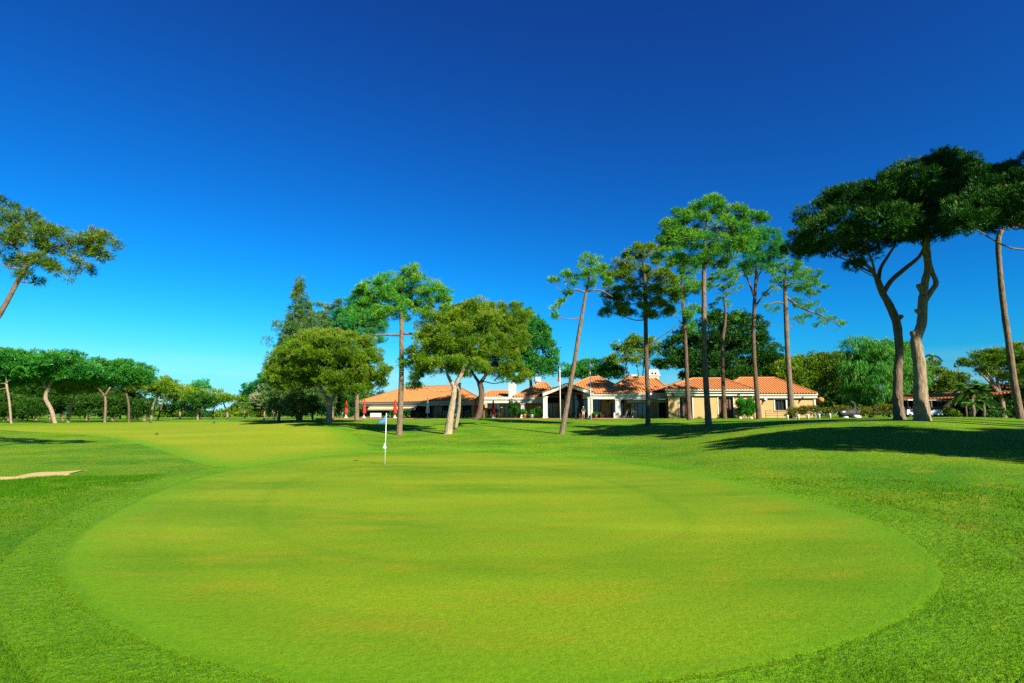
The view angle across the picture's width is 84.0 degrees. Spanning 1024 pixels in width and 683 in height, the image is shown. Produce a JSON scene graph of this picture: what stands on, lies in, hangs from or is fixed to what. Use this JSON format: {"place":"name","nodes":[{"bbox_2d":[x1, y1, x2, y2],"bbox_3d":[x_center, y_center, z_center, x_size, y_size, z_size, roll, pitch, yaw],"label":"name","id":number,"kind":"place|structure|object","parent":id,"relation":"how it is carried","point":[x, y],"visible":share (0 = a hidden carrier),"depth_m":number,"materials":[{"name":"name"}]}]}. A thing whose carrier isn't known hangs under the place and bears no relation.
{"place":"outdoors","nodes":[
{"label":"outdoors","id":0,"kind":"place"},
{"bbox_2d":[0,473,167,505],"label":"long grass","id":1,"kind":"structure","parent":0,"point":[26,482],"depth_m":16.34,"materials":[{"name":"green plant"}]},
{"bbox_2d":[316,417,655,419],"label":"terrace","id":2,"kind":"structure","parent":0,"point":[463,418],"depth_m":82.45,"materials":[{"name":"stone"}]},
{"bbox_2d":[506,398,524,416],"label":"bush","id":3,"kind":"object","parent":2,"relation":"on","point":[515,406],"visible":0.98,"depth_m":83.78,"materials":[{"name":"green plant"}]},
{"bbox_2d":[534,406,542,417],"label":"bush","id":4,"kind":"object","parent":2,"relation":"on","point":[539,412],"visible":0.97,"depth_m":83.91,"materials":[{"name":"green plant"}]},
{"bbox_2d":[359,369,823,417],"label":"clubhouse","id":5,"kind":"structure","parent":2,"relation":"on","point":[619,398],"depth_m":87.84,"materials":[{"name":"paint"}]},
{"bbox_2d":[442,405,448,416],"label":"window","id":6,"kind":"structure","parent":5,"relation":"in","point":[444,407],"depth_m":94.56,"materials":[{"name":"glass"}]},
{"bbox_2d":[462,405,471,417],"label":"window","id":7,"kind":"structure","parent":5,"relation":"in","point":[466,408],"depth_m":91.40,"materials":[{"name":"black glass"}]},
{"bbox_2d":[487,403,500,417],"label":"window","id":8,"kind":"structure","parent":5,"relation":"in","point":[489,405],"depth_m":90.30,"materials":[{"name":"glass"}]},
{"bbox_2d":[504,403,520,417],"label":"window","id":9,"kind":"structure","parent":5,"relation":"in","point":[507,414],"depth_m":90.26,"materials":[{"name":"glass"}]},
{"bbox_2d":[564,394,586,417],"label":"window","id":10,"kind":"structure","parent":5,"relation":"in","point":[576,405],"depth_m":89.84,"materials":[{"name":"glass"}]},
{"bbox_2d":[593,399,601,417],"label":"window","id":11,"kind":"structure","parent":5,"relation":"in","point":[596,402],"depth_m":89.79,"materials":[{"name":"glass"}]},
{"bbox_2d":[634,403,645,417],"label":"window","id":12,"kind":"structure","parent":5,"relation":"in","point":[641,407],"depth_m":87.89,"materials":[{"name":"glass"}]},
{"bbox_2d":[659,403,665,417],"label":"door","id":13,"kind":"structure","parent":5,"relation":"in","point":[662,406],"depth_m":87.86,"materials":[{"name":"glass"}]},
{"bbox_2d":[679,398,691,417],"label":"window","id":14,"kind":"structure","parent":5,"relation":"in","point":[683,414],"depth_m":82.18,"materials":[{"name":"glass"}]},
{"bbox_2d":[718,398,732,417],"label":"window","id":15,"kind":"structure","parent":5,"relation":"in","point":[729,401],"depth_m":82.18,"materials":[{"name":"glass"}]},
{"bbox_2d":[775,400,785,409],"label":"window","id":16,"kind":"structure","parent":5,"relation":"in","point":[779,404],"depth_m":85.70,"materials":[{"name":"glass"}]},
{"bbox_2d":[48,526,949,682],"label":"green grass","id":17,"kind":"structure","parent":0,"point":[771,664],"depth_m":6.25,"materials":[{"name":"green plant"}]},
{"bbox_2d":[0,414,1023,682],"bbox_3d":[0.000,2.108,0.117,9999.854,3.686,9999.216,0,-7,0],"label":"lawn","id":18,"kind":"structure","parent":0,"point":[980,452],"depth_m":25.25,"materials":[{"name":"green plant"}]},
{"bbox_2d":[0,390,32,420],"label":"pine tree","id":19,"kind":"object","parent":18,"relation":"on","point":[3,403],"visible":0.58,"depth_m":111.15,"materials":[{"name":"green plant"}]},
{"bbox_2d":[0,385,38,420],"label":"pine tree","id":20,"kind":"object","parent":18,"relation":"on","point":[20,389],"visible":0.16,"depth_m":119.93,"materials":[{"name":"green plant"}]},
{"bbox_2d":[0,346,39,423],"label":"pine tree","id":21,"kind":"object","parent":18,"relation":"on","point":[11,382],"visible":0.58,"depth_m":87.69,"materials":[{"name":"green plant"}]},
{"bbox_2d":[5,393,48,420],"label":"bush","id":22,"kind":"object","parent":18,"relation":"on","point":[35,409],"visible":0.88,"depth_m":111.73,"materials":[{"name":"green plant"}]},
{"bbox_2d":[10,383,60,420],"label":"pine tree","id":23,"kind":"object","parent":18,"relation":"on","point":[40,391],"visible":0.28,"depth_m":120.84,"materials":[{"name":"green plant"}]},
{"bbox_2d":[0,470,85,479],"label":"bunker sand","id":24,"kind":"structure","parent":18,"relation":"on","point":[43,474],"depth_m":20.12,"materials":[{"name":"beige sand"}]},
{"bbox_2d":[0,347,105,422],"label":"pine tree","id":25,"kind":"object","parent":18,"relation":"on","point":[52,366],"visible":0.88,"depth_m":91.01,"materials":[{"name":"green plant"}]},
{"bbox_2d":[36,389,77,420],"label":"pine tree","id":26,"kind":"object","parent":18,"relation":"on","point":[62,400],"visible":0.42,"depth_m":123.41,"materials":[{"name":"green plant"}]},
{"bbox_2d":[0,193,126,317],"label":"pine tree","id":27,"kind":"object","parent":18,"relation":"on","point":[43,245],"visible":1,"depth_m":30.59,"materials":[{"name":"green plant"}]},
{"bbox_2d":[28,380,102,421],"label":"pine tree","id":28,"kind":"object","parent":18,"relation":"on","point":[63,388],"visible":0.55,"depth_m":99.21,"materials":[{"name":"green plant"}]},
{"bbox_2d":[64,392,110,420],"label":"pine tree","id":29,"kind":"object","parent":18,"relation":"on","point":[85,403],"visible":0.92,"depth_m":114.11,"materials":[{"name":"green plant"}]},
{"bbox_2d":[64,354,126,422],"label":"pine tree","id":30,"kind":"object","parent":18,"relation":"on","point":[107,378],"visible":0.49,"depth_m":97.35,"materials":[{"name":"green plant"}]},
{"bbox_2d":[95,393,136,420],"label":"bush","id":31,"kind":"object","parent":18,"relation":"on","point":[114,401],"visible":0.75,"depth_m":116.53,"materials":[{"name":"green plant"}]},
{"bbox_2d":[93,383,140,420],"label":"pine tree","id":32,"kind":"object","parent":18,"relation":"on","point":[115,392],"visible":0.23,"depth_m":127.19,"materials":[{"name":"green plant"}]},
{"bbox_2d":[98,357,159,421],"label":"pine tree","id":33,"kind":"object","parent":18,"relation":"on","point":[134,373],"visible":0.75,"depth_m":101.10,"materials":[{"name":"green plant"}]},
{"bbox_2d":[115,398,156,420],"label":"bush","id":34,"kind":"object","parent":18,"relation":"on","point":[139,408],"visible":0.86,"depth_m":118.52,"materials":[{"name":"green plant"}]},
{"bbox_2d":[133,392,159,418],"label":"pine tree","id":35,"kind":"object","parent":18,"relation":"on","point":[151,399],"visible":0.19,"depth_m":155.57,"materials":[{"name":"green plant"}]},
{"bbox_2d":[125,372,180,420],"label":"pine tree","id":36,"kind":"object","parent":18,"relation":"on","point":[168,384],"visible":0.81,"depth_m":126.05,"materials":[{"name":"green plant"}]},
{"bbox_2d":[151,383,188,419],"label":"pine tree","id":37,"kind":"object","parent":18,"relation":"on","point":[183,388],"visible":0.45,"depth_m":140.06,"materials":[{"name":"green plant"}]},
{"bbox_2d":[157,403,183,418],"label":"tree","id":38,"kind":"object","parent":18,"relation":"on","point":[168,408],"visible":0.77,"depth_m":164.84,"materials":[{"name":"green plant"}]},
{"bbox_2d":[158,385,208,418],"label":"pine tree","id":39,"kind":"object","parent":18,"relation":"on","point":[193,389],"visible":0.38,"depth_m":162.91,"materials":[{"name":"green plant"}]},
{"bbox_2d":[0,421,371,466],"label":"fairway","id":40,"kind":"structure","parent":18,"relation":"attached to","point":[236,443],"depth_m":45.24,"materials":[{"name":"green plant"}]},
{"bbox_2d":[173,410,205,416],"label":"bush","id":41,"kind":"object","parent":18,"relation":"on","point":[192,414],"visible":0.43,"depth_m":206.50,"materials":[{"name":"green plant"}]},
{"bbox_2d":[172,390,222,418],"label":"pine tree","id":42,"kind":"object","parent":18,"relation":"on","point":[197,404],"visible":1,"depth_m":157.47,"materials":[{"name":"green plant"}]},
{"bbox_2d":[188,378,211,418],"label":"pine tree","id":43,"kind":"object","parent":18,"relation":"on","point":[200,383],"visible":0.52,"depth_m":173.90,"materials":[{"name":"green plant"}]},
{"bbox_2d":[201,410,220,416],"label":"bush","id":44,"kind":"object","parent":18,"relation":"on","point":[208,413],"visible":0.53,"depth_m":210.81,"materials":[{"name":"green plant"}]},
{"bbox_2d":[208,387,227,418],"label":"pine tree","id":45,"kind":"object","parent":18,"relation":"on","point":[212,390],"visible":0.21,"depth_m":168.46,"materials":[{"name":"green plant"}]},
{"bbox_2d":[214,407,242,416],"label":"bush","id":46,"kind":"object","parent":18,"relation":"on","point":[223,413],"visible":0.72,"depth_m":211.41,"materials":[{"name":"green plant"}]},
{"bbox_2d":[215,391,249,418],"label":"pine tree","id":47,"kind":"object","parent":18,"relation":"on","point":[227,397],"visible":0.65,"depth_m":162.21,"materials":[{"name":"green plant"}]},
{"bbox_2d":[228,392,250,418],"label":"pine tree","id":48,"kind":"object","parent":18,"relation":"on","point":[237,405],"visible":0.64,"depth_m":158.17,"materials":[{"name":"green plant"}]},
{"bbox_2d":[230,406,257,416],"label":"bush","id":49,"kind":"object","parent":18,"relation":"on","point":[241,412],"visible":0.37,"depth_m":215.94,"materials":[{"name":"green plant"}]},
{"bbox_2d":[239,372,267,419],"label":"pine tree","id":50,"kind":"object","parent":18,"relation":"on","point":[251,387],"visible":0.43,"depth_m":110.76,"materials":[{"name":"green plant"}]},
{"bbox_2d":[243,399,270,418],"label":"bush","id":51,"kind":"object","parent":18,"relation":"on","point":[251,404],"visible":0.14,"depth_m":151.54,"materials":[{"name":"green plant"}]},
{"bbox_2d":[247,385,277,419],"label":"pine tree","id":52,"kind":"object","parent":18,"relation":"on","point":[252,397],"visible":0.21,"depth_m":103.34,"materials":[{"name":"green plant"}]},
{"bbox_2d":[253,381,307,420],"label":"pine tree","id":53,"kind":"object","parent":18,"relation":"on","point":[278,416],"visible":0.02,"depth_m":86.48,"materials":[{"name":"green plant"}]},
{"bbox_2d":[254,274,337,420],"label":"conifer tree","id":54,"kind":"object","parent":18,"relation":"on","point":[274,399],"visible":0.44,"depth_m":79.06,"materials":[{"name":"green plant"}]},
{"bbox_2d":[260,324,393,423],"bbox_3d":[-21.341,3.855,65.656,15.676,11.373,10.746,0,-7,0],"label":"pine tree","id":55,"kind":"object","parent":18,"relation":"on","point":[349,368],"visible":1,"depth_m":64.31,"materials":[{"name":"green plant"}]},
{"bbox_2d":[306,298,348,417],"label":"pine tree","id":56,"kind":"object","parent":18,"relation":"on","point":[338,302],"visible":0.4,"depth_m":84.88,"materials":[{"name":"green plant"}]},
{"bbox_2d":[312,391,365,419],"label":"pine tree","id":57,"kind":"object","parent":18,"relation":"on","point":[343,397],"visible":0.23,"depth_m":89.88,"materials":[{"name":"green plant"}]},
{"bbox_2d":[344,393,370,416],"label":"pine tree","id":58,"kind":"object","parent":18,"relation":"on","point":[350,410],"visible":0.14,"depth_m":152.72,"materials":[{"name":"green plant"}]},
{"bbox_2d":[330,293,390,419],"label":"pine tree","id":59,"kind":"object","parent":18,"relation":"on","point":[343,319],"visible":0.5,"depth_m":75.93,"materials":[{"name":"green plant"}]},
{"bbox_2d":[354,406,409,416],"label":"hedge","id":60,"kind":"object","parent":18,"relation":"on","point":[383,412],"visible":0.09,"depth_m":116.52,"materials":[{"name":"green plant"}]},
{"bbox_2d":[347,261,454,434],"bbox_3d":[-9.800,0.494,50.457,9.551,15.629,5.066,0,-7,0],"label":"pine tree","id":61,"kind":"object","parent":18,"relation":"on","point":[389,293],"visible":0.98,"depth_m":50.32,"materials":[{"name":"green plant"}]},
{"bbox_2d":[395,295,504,433],"bbox_3d":[-5.546,2.035,49.996,9.185,12.378,6.681,3,-8,-24],"label":"pine tree","id":62,"kind":"object","parent":18,"relation":"on","point":[443,347],"visible":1,"depth_m":49.39,"materials":[{"name":"green plant"}]},
{"bbox_2d":[440,298,534,418],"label":"pine tree","id":63,"kind":"object","parent":18,"relation":"on","point":[504,331],"visible":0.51,"depth_m":77.29,"materials":[{"name":"green plant"}]},
{"bbox_2d":[0,444,1023,682],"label":"collar","id":64,"kind":"object","parent":18,"relation":"attached to","point":[920,634],"visible":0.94,"depth_m":5.68,"materials":[{"name":"green plant"}]},
{"bbox_2d":[53,452,942,682],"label":"putting green","id":65,"kind":"object","parent":64,"relation":"on","point":[336,496],"visible":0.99,"depth_m":7.70,"materials":[{"name":"green plant"}]},
{"bbox_2d":[377,413,386,464],"bbox_3d":[-5.252,3.968,22.823,0.461,2.174,0.150,0,-7,0],"label":"golf flag","id":66,"kind":"object","parent":65,"relation":"in","point":[384,420],"visible":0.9,"depth_m":22.88,"materials":[{"name":"white paint"}]},
{"bbox_2d":[497,307,565,386],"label":"pine tree","id":67,"kind":"object","parent":18,"relation":"on","point":[543,340],"visible":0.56,"depth_m":103.08,"materials":[{"name":"green plant"}]},
{"bbox_2d":[547,251,615,433],"bbox_3d":[5.999,-0.117,47.975,6.189,16.025,2.861,0,-7,0],"label":"pine tree","id":68,"kind":"object","parent":18,"relation":"on","point":[594,271],"visible":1,"depth_m":48.58,"materials":[{"name":"green plant"}]},
{"bbox_2d":[588,361,591,419],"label":"flagpole","id":69,"kind":"object","parent":18,"relation":"on","point":[589,369],"visible":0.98,"depth_m":79.76,"materials":[{"name":"white metal"}]},
{"bbox_2d":[560,356,629,380],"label":"pine tree","id":70,"kind":"object","parent":18,"relation":"on","point":[582,368],"visible":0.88,"depth_m":120.73,"materials":[{"name":"green plant"}]},
{"bbox_2d":[602,331,651,377],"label":"pine tree","id":71,"kind":"object","parent":18,"relation":"on","point":[628,348],"visible":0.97,"depth_m":117.72,"materials":[{"name":"green plant"}]},
{"bbox_2d":[596,240,680,425],"bbox_3d":[12.827,-0.981,56.535,8.863,18.817,4.956,0,-7,0],"label":"pine tree","id":72,"kind":"object","parent":18,"relation":"on","point":[662,274],"visible":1,"depth_m":56.58,"materials":[{"name":"green plant"}]},
{"bbox_2d":[631,335,662,375],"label":"pine tree","id":73,"kind":"object","parent":18,"relation":"on","point":[651,348],"visible":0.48,"depth_m":119.22,"materials":[{"name":"green plant"}]},
{"bbox_2d":[648,216,708,419],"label":"pine tree","id":74,"kind":"object","parent":18,"relation":"on","point":[688,312],"visible":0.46,"depth_m":68.62,"materials":[{"name":"green plant"}]},
{"bbox_2d":[660,192,771,426],"bbox_3d":[17.821,-3.057,48.722,9.844,20.684,5.054,0,-7,0],"label":"pine tree","id":75,"kind":"object","parent":18,"relation":"on","point":[734,235],"visible":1,"depth_m":48.93,"materials":[{"name":"green plant"}]},
{"bbox_2d":[649,307,784,379],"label":"pine tree","id":76,"kind":"object","parent":18,"relation":"on","point":[737,342],"visible":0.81,"depth_m":106.18,"materials":[{"name":"green plant"}]},
{"bbox_2d":[706,265,754,418],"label":"pine tree","id":77,"kind":"object","parent":18,"relation":"on","point":[713,277],"visible":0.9,"depth_m":77.84,"materials":[{"name":"green plant"}]},
{"bbox_2d":[734,396,755,417],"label":"bush","id":78,"kind":"object","parent":18,"relation":"on","point":[744,406],"visible":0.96,"depth_m":79.51,"materials":[{"name":"green plant"}]},
{"bbox_2d":[736,224,788,418],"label":"pine tree","id":79,"kind":"object","parent":18,"relation":"on","point":[771,253],"visible":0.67,"depth_m":69.82,"materials":[{"name":"green plant"}]},
{"bbox_2d":[766,356,810,389],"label":"pine tree","id":80,"kind":"object","parent":18,"relation":"on","point":[798,376],"visible":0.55,"depth_m":99.93,"materials":[{"name":"green plant"}]},
{"bbox_2d":[760,257,847,418],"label":"pine tree","id":81,"kind":"object","parent":18,"relation":"on","point":[798,287],"visible":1,"depth_m":67.71,"materials":[{"name":"green plant"}]},
{"bbox_2d":[784,350,830,390],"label":"pine tree","id":82,"kind":"object","parent":18,"relation":"on","point":[813,362],"visible":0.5,"depth_m":100.41,"materials":[{"name":"green plant"}]},
{"bbox_2d":[783,404,851,417],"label":"hedge","id":83,"kind":"object","parent":18,"relation":"on","point":[816,409],"visible":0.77,"depth_m":65.10,"materials":[{"name":"green plant"}]},
{"bbox_2d":[805,349,845,416],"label":"pine tree","id":84,"kind":"object","parent":18,"relation":"on","point":[828,354],"visible":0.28,"depth_m":100.58,"materials":[{"name":"green plant"}]},
{"bbox_2d":[815,386,865,416],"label":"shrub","id":85,"kind":"object","parent":18,"relation":"on","point":[833,398],"visible":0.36,"depth_m":89.43,"materials":[{"name":"green plant"}]},
{"bbox_2d":[820,353,861,395],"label":"pine tree","id":86,"kind":"object","parent":18,"relation":"on","point":[834,380],"visible":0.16,"depth_m":98.72,"materials":[{"name":"green plant"}]},
{"bbox_2d":[838,401,860,417],"bbox_3d":[30.621,6.148,51.557,2.083,1.572,0.944,-1,-7,10],"label":"sculpture","id":87,"kind":"object","parent":18,"relation":"on","point":[853,412],"visible":0.98,"depth_m":51.33,"materials":[{"name":"grey metal"}]},
{"bbox_2d":[778,177,925,419],"bbox_3d":[21.771,-3.489,35.989,8.708,16.966,13.082,-6,-9,38],"label":"pine tree","id":88,"kind":"object","parent":18,"relation":"on","point":[862,232],"visible":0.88,"depth_m":34.03,"materials":[{"name":"green plant"}]},
{"bbox_2d":[856,401,892,416],"bbox_3d":[37.038,6.835,57.571,4.558,1.756,2.056,0,-7,0],"label":"hedge","id":89,"kind":"object","parent":18,"relation":"on","point":[887,408],"visible":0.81,"depth_m":57.16,"materials":[{"name":"green plant"}]},
{"bbox_2d":[830,333,937,417],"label":"pine tree","id":90,"kind":"object","parent":18,"relation":"on","point":[873,363],"visible":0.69,"depth_m":71.29,"materials":[{"name":"green plant"}]},
{"bbox_2d":[903,400,912,416],"bbox_3d":[43.620,7.380,62.572,2.320,1.920,1.280,3,-8,-23],"label":"golf cart","id":91,"kind":"object","parent":18,"relation":"on","point":[908,411],"visible":0.44,"depth_m":61.90,"materials":[{"name":"white paint"}]},
{"bbox_2d":[858,143,998,420],"bbox_3d":[26.639,-4.148,35.062,7.324,18.104,15.908,-7,-10,43],"label":"pine tree","id":92,"kind":"object","parent":18,"relation":"on","point":[928,181],"visible":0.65,"depth_m":33.04,"materials":[{"name":"green plant"}]},
{"bbox_2d":[929,400,943,416],"bbox_3d":[46.060,7.337,62.079,1.280,1.920,2.320,-4,-8,27],"label":"golf cart","id":93,"kind":"object","parent":18,"relation":"on","point":[935,410],"visible":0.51,"depth_m":61.35,"materials":[{"name":"white paint"}]},
{"bbox_2d":[887,384,1014,416],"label":"cart shelter","id":94,"kind":"object","parent":18,"relation":"on","point":[943,396],"visible":0.3,"depth_m":66.19,"materials":[{"name":"ceramic"}]},
{"bbox_2d":[940,408,963,416],"bbox_3d":[46.288,7.551,59.760,1.906,1.240,1.668,0,-7,0],"label":"bush","id":95,"kind":"object","parent":18,"relation":"on","point":[951,412],"visible":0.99,"depth_m":59.55,"materials":[{"name":"plant"}]},
{"bbox_2d":[926,357,979,398],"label":"pine tree","id":96,"kind":"object","parent":18,"relation":"on","point":[946,381],"visible":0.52,"depth_m":76.15,"materials":[{"name":"green plant"}]},
{"bbox_2d":[961,399,983,416],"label":"palm tree","id":97,"kind":"object","parent":18,"relation":"on","point":[971,403],"visible":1,"depth_m":55.58,"materials":[{"name":"green plant"}]},
{"bbox_2d":[948,380,998,416],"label":"palm tree","id":98,"kind":"object","parent":18,"relation":"on","point":[971,390],"visible":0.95,"depth_m":59.27,"materials":[{"name":"green plant"}]},
{"bbox_2d":[937,151,1023,249],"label":"pine tree","id":99,"kind":"object","parent":18,"relation":"on","point":[998,199],"visible":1,"depth_m":27.61,"materials":[{"name":"green plant"}]},
{"bbox_2d":[969,396,1000,416],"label":"palm tree","id":100,"kind":"object","parent":18,"relation":"on","point":[983,401],"visible":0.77,"depth_m":56.47,"materials":[{"name":"green plant"}]},
{"bbox_2d":[955,340,1023,417],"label":"pine tree","id":101,"kind":"object","parent":18,"relation":"on","point":[994,361],"visible":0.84,"depth_m":61.71,"materials":[{"name":"green plant"}]},
{"bbox_2d":[986,407,1010,417],"bbox_3d":[46.557,6.779,54.504,2.134,1.245,1.670,-5,-9,32],"label":"bush","id":102,"kind":"object","parent":18,"relation":"on","point":[992,412],"visible":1,"depth_m":54.35,"materials":[{"name":"green plant"}]},
{"bbox_2d":[978,379,1023,417],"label":"shrub","id":103,"kind":"object","parent":18,"relation":"on","point":[1009,405],"visible":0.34,"depth_m":62.27,"materials":[{"name":"green plant"}]},
{"bbox_2d":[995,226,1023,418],"bbox_3d":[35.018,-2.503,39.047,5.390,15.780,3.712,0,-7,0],"label":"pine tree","id":104,"kind":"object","parent":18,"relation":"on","point":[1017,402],"visible":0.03,"depth_m":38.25,"materials":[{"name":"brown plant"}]},
{"bbox_2d":[1004,383,1023,414],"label":"shrub","id":105,"kind":"object","parent":18,"relation":"on","point":[1022,392],"visible":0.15,"depth_m":62.78,"materials":[{"name":"green plant"}]},
{"bbox_2d":[0,0,1023,413],"label":"sky","id":106,"kind":"structure","parent":0,"point":[235,150],"materials":[{"name":"blue"}]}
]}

